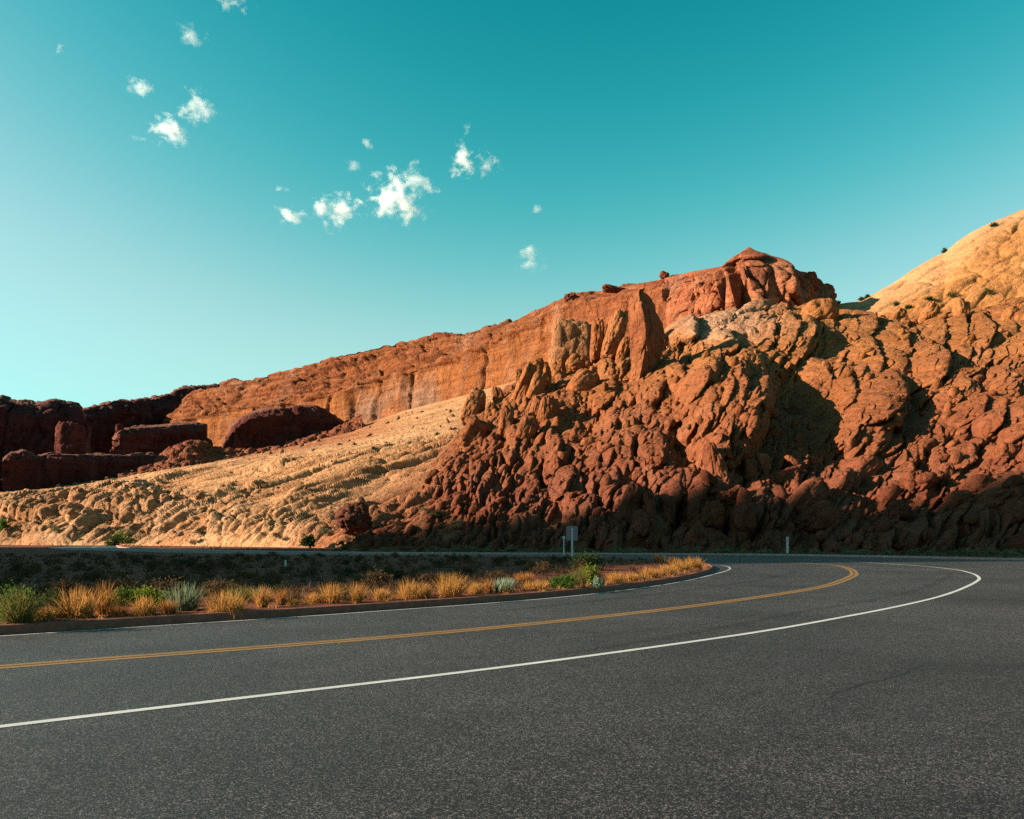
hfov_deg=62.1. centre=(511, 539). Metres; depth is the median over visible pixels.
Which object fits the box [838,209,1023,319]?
sandstone dome
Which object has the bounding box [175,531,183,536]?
boulder
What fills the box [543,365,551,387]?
boulder
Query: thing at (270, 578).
scrub bush
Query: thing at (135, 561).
scrub bush
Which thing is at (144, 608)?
grass clump
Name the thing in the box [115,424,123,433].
rock tower
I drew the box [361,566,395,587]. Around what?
scrub bush
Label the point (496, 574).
scrub bush
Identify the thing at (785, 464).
boulder
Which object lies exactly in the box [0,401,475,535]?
rubble
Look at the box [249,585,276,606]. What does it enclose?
grass clump
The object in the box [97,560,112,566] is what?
scrub bush
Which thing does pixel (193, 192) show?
sky
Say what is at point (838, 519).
boulder
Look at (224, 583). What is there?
scrub bush
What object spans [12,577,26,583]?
scrub bush
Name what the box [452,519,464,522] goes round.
desert shrub
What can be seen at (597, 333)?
rock column
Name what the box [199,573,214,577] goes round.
scrub bush
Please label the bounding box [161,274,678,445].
cliff
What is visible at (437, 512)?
desert shrub
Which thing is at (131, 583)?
scrub bush
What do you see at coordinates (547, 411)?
boulder
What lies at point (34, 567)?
scrub bush
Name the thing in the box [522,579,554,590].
grass clump
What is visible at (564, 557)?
scrub bush
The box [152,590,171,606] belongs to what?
shrub
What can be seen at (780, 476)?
boulder
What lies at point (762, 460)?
boulder
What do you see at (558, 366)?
boulder
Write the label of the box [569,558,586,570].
scrub bush
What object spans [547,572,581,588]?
shrub
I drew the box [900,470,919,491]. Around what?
boulder
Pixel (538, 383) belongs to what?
boulder
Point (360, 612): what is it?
road marking
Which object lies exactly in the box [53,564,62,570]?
scrub bush
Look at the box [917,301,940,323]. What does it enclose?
boulder
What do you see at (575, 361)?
boulder
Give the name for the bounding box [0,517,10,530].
desert tree
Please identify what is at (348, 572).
scrub bush
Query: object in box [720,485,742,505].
boulder
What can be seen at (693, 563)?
grass clump
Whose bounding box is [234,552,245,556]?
scrub bush
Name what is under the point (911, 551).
scrub bush
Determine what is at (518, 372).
boulder
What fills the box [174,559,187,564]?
scrub bush
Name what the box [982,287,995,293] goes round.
juniper
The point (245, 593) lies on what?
grass clump
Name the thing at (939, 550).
scrub bush
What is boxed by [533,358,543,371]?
boulder
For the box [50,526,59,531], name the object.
desert shrub
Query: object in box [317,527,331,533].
desert shrub
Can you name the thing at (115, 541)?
desert tree
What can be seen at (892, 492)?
rubble
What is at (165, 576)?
scrub bush
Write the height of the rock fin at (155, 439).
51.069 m
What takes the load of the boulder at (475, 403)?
on the rocky hill
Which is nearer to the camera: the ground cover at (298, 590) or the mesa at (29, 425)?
the ground cover at (298, 590)
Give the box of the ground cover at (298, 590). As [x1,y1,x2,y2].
[0,545,1022,603]
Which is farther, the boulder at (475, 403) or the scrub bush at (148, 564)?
the boulder at (475, 403)
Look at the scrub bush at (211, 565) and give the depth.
38.20 m
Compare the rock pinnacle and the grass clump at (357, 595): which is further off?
the rock pinnacle
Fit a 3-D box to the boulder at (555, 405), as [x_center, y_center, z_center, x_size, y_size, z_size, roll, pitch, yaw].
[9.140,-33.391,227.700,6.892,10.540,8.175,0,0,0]
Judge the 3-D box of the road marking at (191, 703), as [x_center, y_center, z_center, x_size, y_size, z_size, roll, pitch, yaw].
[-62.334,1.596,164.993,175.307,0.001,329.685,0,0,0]
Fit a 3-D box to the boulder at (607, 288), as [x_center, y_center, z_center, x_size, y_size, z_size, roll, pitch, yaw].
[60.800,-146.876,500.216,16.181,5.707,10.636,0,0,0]
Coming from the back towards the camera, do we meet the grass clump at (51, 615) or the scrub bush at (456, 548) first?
the scrub bush at (456, 548)
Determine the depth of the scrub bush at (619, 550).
109.22 m
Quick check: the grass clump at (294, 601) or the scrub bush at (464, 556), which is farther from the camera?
the scrub bush at (464, 556)
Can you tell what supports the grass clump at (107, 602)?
on the median ground at (20, 551)
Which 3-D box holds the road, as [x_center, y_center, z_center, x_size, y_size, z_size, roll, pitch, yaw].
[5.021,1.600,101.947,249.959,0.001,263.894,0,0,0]
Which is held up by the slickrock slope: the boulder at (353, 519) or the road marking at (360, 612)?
the boulder at (353, 519)
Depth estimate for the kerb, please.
18.09 m
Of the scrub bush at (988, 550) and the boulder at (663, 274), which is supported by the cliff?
the boulder at (663, 274)
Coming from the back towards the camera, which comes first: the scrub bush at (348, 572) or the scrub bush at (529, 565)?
the scrub bush at (529, 565)
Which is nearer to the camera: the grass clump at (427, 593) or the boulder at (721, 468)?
the grass clump at (427, 593)
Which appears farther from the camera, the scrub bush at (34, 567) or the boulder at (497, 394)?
the boulder at (497, 394)
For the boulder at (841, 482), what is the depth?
141.96 m
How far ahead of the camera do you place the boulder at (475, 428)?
231.69 m
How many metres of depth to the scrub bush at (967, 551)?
95.79 m
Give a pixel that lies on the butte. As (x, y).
(743, 277)
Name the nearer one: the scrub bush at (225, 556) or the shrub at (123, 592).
the shrub at (123, 592)
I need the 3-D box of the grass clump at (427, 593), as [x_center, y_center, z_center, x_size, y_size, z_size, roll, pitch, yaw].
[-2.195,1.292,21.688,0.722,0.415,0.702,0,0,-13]
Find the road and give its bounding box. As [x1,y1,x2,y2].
[0,546,1023,818]
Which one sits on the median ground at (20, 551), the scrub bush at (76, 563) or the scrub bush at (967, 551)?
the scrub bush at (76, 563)
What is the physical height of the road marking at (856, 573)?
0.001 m
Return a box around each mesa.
[0,395,91,480]
[83,383,218,453]
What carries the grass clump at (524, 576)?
on the median ground at (20, 551)
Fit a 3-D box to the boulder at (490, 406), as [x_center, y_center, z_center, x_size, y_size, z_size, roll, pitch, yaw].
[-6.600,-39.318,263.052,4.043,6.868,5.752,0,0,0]
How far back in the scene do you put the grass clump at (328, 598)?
19.55 m
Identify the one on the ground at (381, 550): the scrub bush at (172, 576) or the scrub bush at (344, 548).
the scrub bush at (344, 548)
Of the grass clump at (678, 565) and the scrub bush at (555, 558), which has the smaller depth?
the grass clump at (678, 565)
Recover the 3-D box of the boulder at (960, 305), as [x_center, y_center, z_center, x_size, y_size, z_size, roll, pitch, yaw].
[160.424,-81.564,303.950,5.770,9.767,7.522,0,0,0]
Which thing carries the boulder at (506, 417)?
on the rocky hill
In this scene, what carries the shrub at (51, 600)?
on the median ground at (20, 551)
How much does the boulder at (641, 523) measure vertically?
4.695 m
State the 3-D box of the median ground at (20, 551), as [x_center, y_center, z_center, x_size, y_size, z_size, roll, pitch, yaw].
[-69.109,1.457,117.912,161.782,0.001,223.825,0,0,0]
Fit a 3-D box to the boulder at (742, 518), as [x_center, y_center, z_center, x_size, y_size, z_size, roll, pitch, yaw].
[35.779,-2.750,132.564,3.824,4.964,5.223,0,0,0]
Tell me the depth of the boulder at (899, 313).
324.70 m
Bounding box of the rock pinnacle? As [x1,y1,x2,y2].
[628,288,664,381]
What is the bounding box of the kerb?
[0,545,712,634]
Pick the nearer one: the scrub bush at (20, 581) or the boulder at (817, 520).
the scrub bush at (20, 581)
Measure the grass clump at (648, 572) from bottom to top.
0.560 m
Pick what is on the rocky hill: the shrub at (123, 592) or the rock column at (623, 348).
the rock column at (623, 348)
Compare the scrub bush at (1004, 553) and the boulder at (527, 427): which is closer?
the scrub bush at (1004, 553)
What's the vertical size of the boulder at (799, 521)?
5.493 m
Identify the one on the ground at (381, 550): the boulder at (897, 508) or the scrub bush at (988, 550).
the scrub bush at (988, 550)
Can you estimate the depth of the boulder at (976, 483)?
129.58 m
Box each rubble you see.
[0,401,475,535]
[338,302,1023,552]
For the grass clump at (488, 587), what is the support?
on the median ground at (20, 551)
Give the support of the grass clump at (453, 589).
on the median ground at (20, 551)
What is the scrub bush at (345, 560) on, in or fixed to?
on the median ground at (20, 551)
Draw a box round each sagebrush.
[158,580,214,610]
[491,577,519,591]
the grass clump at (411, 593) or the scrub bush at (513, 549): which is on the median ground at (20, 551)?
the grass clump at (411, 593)
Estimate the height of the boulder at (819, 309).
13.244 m
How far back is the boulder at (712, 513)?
132.54 m
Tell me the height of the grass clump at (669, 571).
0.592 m
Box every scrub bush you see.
[7,560,32,572]
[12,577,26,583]
[25,561,45,573]
[44,575,92,596]
[48,558,66,563]
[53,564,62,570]
[66,561,81,569]
[73,566,109,585]
[85,571,146,595]
[92,554,106,559]
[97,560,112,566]
[116,559,126,565]
[127,558,143,564]
[139,558,164,571]
[143,575,187,593]
[155,570,196,587]
[156,572,178,580]
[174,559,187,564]
[183,557,198,568]
[192,563,216,573]
[198,578,237,596]
[199,559,218,572]
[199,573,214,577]
[212,576,237,593]
[216,557,236,569]
[223,554,232,559]
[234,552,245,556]
[241,553,254,561]
[263,573,285,581]
[263,576,286,586]
[269,581,294,592]
[299,552,308,558]
[301,565,322,577]
[333,565,354,575]
[338,544,348,549]
[341,558,352,564]
[353,573,366,582]
[355,562,373,571]
[359,577,372,585]
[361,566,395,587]
[373,555,382,561]
[380,564,394,572]
[383,568,407,578]
[398,576,411,585]
[413,571,445,584]
[415,545,426,551]
[419,564,431,569]
[430,557,446,566]
[446,554,463,563]
[449,545,461,550]
[457,564,477,574]
[459,553,475,562]
[482,570,507,579]
[490,555,507,564]
[503,548,516,552]
[511,558,530,565]
[523,559,536,571]
[529,560,555,575]
[544,544,551,551]
[548,554,560,561]
[560,555,572,562]
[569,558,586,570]
[606,543,620,552]
[611,548,624,552]
[632,548,642,552]
[675,545,687,552]
[717,545,735,550]
[723,545,732,552]
[778,548,797,553]
[840,546,851,552]
[858,545,871,554]
[882,548,895,554]
[906,548,919,554]
[910,545,925,553]
[923,549,936,553]
[933,547,946,552]
[961,548,975,554]
[977,547,999,554]
[994,547,1009,554]
[1000,550,1014,555]
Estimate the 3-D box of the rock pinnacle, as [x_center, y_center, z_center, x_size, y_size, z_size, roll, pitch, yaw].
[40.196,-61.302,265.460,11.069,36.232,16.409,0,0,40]
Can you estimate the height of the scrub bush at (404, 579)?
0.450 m
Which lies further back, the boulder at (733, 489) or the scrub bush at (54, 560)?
the boulder at (733, 489)
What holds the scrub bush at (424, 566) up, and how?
on the median ground at (20, 551)
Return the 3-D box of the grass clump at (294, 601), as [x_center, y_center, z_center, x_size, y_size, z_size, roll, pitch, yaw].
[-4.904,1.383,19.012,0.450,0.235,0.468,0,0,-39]
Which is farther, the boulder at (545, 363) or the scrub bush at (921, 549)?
the boulder at (545, 363)
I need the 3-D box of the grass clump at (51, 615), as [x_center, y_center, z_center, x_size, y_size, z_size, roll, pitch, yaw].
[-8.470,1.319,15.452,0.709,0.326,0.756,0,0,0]
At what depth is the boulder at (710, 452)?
151.85 m
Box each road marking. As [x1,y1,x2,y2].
[0,545,980,727]
[0,546,858,668]
[2,564,730,635]
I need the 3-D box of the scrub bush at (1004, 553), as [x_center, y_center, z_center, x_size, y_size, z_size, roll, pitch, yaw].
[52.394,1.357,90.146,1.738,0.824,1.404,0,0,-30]
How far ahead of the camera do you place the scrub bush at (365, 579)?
26.12 m
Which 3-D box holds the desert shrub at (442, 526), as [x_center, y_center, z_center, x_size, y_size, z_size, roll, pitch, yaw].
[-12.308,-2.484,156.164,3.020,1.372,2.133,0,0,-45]
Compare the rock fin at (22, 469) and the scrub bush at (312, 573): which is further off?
the rock fin at (22, 469)
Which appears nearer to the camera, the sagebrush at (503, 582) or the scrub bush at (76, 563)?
the sagebrush at (503, 582)
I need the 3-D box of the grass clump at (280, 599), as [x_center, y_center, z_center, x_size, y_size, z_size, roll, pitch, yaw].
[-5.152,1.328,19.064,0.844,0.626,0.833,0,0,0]
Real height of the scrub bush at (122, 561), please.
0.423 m
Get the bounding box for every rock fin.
[0,449,156,492]
[110,422,212,454]
[221,405,344,448]
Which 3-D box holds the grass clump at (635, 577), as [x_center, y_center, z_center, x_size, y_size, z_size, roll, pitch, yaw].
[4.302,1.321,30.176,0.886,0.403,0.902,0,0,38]
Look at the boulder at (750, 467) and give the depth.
155.96 m
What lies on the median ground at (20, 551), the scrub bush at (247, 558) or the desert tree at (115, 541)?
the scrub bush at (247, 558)
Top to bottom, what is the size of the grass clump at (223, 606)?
1.003 m
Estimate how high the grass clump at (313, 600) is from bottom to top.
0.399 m
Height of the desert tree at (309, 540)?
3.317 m
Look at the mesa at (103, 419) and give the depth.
863.99 m
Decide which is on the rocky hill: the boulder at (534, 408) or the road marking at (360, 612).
the boulder at (534, 408)
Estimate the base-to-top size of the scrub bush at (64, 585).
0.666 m
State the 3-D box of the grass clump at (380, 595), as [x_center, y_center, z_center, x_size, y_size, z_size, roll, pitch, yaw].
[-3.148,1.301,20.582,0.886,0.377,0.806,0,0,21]
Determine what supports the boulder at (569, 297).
on the cliff
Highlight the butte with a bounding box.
[661,247,839,327]
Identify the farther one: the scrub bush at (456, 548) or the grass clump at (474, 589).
the scrub bush at (456, 548)
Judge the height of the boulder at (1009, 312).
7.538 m
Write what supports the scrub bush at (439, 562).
on the median ground at (20, 551)
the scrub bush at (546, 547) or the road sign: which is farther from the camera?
the scrub bush at (546, 547)
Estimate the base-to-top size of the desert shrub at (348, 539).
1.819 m
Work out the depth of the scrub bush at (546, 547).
123.43 m
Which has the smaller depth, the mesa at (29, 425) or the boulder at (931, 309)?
the boulder at (931, 309)
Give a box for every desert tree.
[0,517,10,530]
[104,533,122,545]
[107,528,136,544]
[298,533,316,547]
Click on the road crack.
(874, 681)
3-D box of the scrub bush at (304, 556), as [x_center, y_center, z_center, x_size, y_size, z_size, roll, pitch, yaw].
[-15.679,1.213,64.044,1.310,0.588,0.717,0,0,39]
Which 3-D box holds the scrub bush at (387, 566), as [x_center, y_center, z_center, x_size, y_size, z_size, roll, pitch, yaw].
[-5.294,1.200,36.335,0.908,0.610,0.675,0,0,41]
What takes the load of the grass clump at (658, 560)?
on the median ground at (20, 551)
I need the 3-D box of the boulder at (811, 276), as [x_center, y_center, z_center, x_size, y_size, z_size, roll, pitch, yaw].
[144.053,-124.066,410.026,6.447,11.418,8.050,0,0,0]
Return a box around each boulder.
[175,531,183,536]
[335,502,372,535]
[456,415,488,449]
[460,387,485,425]
[484,402,496,419]
[491,387,503,402]
[498,405,513,439]
[511,361,536,399]
[515,368,521,381]
[515,415,538,441]
[526,371,547,400]
[527,398,539,416]
[530,395,540,406]
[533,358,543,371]
[536,395,558,423]
[538,395,553,422]
[541,362,548,372]
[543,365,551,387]
[550,359,565,375]
[564,293,578,302]
[565,353,585,372]
[566,368,599,391]
[569,427,588,442]
[602,284,624,292]
[615,481,643,526]
[633,509,649,537]
[643,488,655,516]
[659,271,669,278]
[661,496,675,520]
[700,501,724,528]
[702,442,718,473]
[715,452,728,477]
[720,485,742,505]
[728,506,756,533]
[743,458,757,482]
[755,453,770,470]
[768,466,799,484]
[782,476,830,514]
[783,454,795,467]
[792,500,832,529]
[799,298,838,320]
[805,271,818,291]
[805,509,834,533]
[821,506,842,529]
[828,470,853,497]
[833,467,861,487]
[848,454,882,481]
[884,499,910,520]
[889,308,906,319]
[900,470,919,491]
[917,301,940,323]
[932,462,954,480]
[942,489,971,508]
[952,298,970,319]
[960,474,994,492]
[988,442,1020,462]
[1000,305,1018,320]
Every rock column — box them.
[590,318,604,363]
[600,309,627,359]
[615,337,629,359]
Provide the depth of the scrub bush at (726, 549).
111.64 m
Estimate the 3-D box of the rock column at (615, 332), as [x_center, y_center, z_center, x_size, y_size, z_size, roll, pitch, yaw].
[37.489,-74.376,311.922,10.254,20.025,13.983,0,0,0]
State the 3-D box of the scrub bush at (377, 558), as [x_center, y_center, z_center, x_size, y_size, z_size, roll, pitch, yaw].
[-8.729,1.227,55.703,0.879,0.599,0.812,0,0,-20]
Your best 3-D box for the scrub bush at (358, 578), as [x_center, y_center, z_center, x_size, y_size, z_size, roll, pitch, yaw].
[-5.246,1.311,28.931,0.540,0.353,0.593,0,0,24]
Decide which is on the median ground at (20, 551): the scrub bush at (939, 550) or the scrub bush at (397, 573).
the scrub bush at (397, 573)
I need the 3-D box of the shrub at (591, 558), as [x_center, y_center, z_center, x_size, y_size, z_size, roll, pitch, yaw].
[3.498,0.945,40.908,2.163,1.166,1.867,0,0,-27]
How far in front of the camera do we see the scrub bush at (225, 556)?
61.13 m
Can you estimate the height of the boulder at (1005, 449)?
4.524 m
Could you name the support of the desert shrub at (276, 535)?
on the slickrock slope
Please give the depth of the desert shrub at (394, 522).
171.97 m
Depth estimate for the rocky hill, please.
179.55 m
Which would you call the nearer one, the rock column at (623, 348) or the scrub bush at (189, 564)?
the scrub bush at (189, 564)
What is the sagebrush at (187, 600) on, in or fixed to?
on the median ground at (20, 551)
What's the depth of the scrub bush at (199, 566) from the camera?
36.50 m
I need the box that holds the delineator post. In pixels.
[786,537,788,552]
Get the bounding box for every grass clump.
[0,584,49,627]
[32,605,60,620]
[41,585,112,619]
[80,580,127,614]
[102,605,131,615]
[121,593,165,616]
[157,599,183,613]
[199,587,259,619]
[219,585,266,601]
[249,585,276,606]
[271,586,298,604]
[287,598,298,604]
[300,592,323,603]
[314,582,347,603]
[344,582,371,603]
[370,587,396,600]
[390,579,433,599]
[417,584,435,596]
[429,571,474,596]
[466,582,484,593]
[477,578,495,592]
[512,571,539,582]
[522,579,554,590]
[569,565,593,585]
[605,572,626,582]
[625,572,641,581]
[640,566,666,577]
[653,554,666,562]
[655,563,677,574]
[664,557,678,563]
[664,558,690,571]
[682,556,706,567]
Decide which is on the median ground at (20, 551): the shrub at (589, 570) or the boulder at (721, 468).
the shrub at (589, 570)
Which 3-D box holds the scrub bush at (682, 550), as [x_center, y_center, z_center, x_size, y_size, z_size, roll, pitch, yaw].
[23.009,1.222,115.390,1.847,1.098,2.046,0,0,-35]
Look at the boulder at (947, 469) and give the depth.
141.04 m
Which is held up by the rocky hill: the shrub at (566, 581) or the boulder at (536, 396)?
the boulder at (536, 396)
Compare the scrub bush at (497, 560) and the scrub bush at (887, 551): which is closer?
the scrub bush at (497, 560)
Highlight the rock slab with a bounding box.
[548,318,592,367]
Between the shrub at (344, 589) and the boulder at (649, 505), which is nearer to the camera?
the shrub at (344, 589)
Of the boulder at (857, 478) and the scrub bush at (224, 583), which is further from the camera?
the boulder at (857, 478)
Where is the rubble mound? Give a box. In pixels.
[118,414,362,477]
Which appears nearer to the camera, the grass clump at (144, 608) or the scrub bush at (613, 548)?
the grass clump at (144, 608)
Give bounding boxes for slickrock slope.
[0,362,597,548]
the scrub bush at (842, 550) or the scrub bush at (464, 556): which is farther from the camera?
the scrub bush at (842, 550)
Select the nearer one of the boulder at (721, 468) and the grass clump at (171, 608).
the grass clump at (171, 608)
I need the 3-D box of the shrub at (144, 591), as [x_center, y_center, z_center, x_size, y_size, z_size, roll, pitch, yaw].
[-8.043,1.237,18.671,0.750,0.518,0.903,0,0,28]
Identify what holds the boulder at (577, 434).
on the rocky hill
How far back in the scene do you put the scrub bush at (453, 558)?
51.20 m
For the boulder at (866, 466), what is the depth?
147.68 m
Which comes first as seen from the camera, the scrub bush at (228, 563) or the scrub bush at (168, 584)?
the scrub bush at (168, 584)
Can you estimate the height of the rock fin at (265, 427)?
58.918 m
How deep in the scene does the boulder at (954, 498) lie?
128.29 m
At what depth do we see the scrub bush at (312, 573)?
32.95 m
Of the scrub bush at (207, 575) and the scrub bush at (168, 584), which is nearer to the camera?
the scrub bush at (168, 584)
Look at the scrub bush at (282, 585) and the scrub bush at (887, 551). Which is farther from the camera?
the scrub bush at (887, 551)
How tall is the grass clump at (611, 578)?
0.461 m
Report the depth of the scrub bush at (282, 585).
23.41 m
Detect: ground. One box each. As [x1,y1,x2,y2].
[0,545,709,624]
[1,545,1023,557]
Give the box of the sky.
[0,0,1023,407]
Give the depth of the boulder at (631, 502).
141.27 m
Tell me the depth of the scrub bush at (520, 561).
48.29 m
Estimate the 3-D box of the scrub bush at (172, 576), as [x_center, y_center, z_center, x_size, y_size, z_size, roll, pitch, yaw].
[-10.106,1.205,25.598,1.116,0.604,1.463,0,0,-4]
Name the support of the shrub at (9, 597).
on the median ground at (20, 551)
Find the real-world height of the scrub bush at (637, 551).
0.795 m
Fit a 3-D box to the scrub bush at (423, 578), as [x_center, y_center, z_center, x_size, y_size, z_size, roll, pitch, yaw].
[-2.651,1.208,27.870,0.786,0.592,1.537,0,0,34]
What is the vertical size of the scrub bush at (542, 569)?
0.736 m
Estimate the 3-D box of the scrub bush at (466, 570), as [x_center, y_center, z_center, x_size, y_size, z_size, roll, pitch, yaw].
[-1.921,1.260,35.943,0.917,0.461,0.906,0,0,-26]
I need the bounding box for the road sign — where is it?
[566,526,577,556]
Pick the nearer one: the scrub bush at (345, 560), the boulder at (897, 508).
the scrub bush at (345, 560)
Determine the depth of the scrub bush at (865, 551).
97.31 m
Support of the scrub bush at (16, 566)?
on the median ground at (20, 551)
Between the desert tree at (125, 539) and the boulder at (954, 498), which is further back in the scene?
the desert tree at (125, 539)
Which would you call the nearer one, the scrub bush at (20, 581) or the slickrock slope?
the scrub bush at (20, 581)
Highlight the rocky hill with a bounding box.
[357,297,1023,552]
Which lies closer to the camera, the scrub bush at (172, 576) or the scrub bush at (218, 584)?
the scrub bush at (218, 584)
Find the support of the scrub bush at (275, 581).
on the median ground at (20, 551)
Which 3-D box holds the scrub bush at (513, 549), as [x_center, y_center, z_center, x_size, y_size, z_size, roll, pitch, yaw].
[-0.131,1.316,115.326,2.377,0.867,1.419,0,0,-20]
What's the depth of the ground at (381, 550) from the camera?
137.63 m
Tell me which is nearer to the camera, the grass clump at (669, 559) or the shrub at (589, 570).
the shrub at (589, 570)
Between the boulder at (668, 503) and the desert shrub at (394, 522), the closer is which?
the boulder at (668, 503)
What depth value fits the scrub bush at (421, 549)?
116.24 m
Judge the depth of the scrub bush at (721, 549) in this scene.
116.34 m
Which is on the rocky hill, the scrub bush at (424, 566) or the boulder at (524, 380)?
the boulder at (524, 380)
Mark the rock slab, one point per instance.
(570, 336)
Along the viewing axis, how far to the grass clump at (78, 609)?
15.94 m
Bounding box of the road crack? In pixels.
[829,665,922,696]
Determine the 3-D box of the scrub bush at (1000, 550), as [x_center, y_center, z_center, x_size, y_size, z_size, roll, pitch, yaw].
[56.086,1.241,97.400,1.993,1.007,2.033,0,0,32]
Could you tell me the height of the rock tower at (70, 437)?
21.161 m
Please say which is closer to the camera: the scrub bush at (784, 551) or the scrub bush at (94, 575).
the scrub bush at (94, 575)
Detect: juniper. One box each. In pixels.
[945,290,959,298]
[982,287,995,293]
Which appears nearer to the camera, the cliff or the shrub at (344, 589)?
the shrub at (344, 589)
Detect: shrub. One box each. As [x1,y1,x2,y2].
[0,579,48,623]
[31,585,69,617]
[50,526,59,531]
[104,584,138,606]
[122,585,161,604]
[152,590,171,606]
[269,532,281,537]
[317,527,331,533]
[336,587,351,597]
[341,535,354,542]
[390,519,403,526]
[428,510,443,517]
[437,523,448,529]
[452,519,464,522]
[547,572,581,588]
[567,550,611,569]
[576,562,604,583]
[590,576,605,588]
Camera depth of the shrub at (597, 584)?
26.13 m
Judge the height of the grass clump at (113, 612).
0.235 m
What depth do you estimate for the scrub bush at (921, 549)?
104.23 m
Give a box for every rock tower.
[54,421,85,453]
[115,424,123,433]
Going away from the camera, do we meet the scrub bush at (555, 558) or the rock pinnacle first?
the scrub bush at (555, 558)
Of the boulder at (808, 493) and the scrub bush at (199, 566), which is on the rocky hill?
the boulder at (808, 493)
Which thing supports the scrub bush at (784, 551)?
on the ground at (381, 550)
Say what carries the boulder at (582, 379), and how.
on the rocky hill
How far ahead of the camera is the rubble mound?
474.32 m
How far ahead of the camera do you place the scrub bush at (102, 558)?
60.87 m
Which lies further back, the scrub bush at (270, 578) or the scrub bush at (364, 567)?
the scrub bush at (364, 567)
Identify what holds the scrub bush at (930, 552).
on the ground at (381, 550)

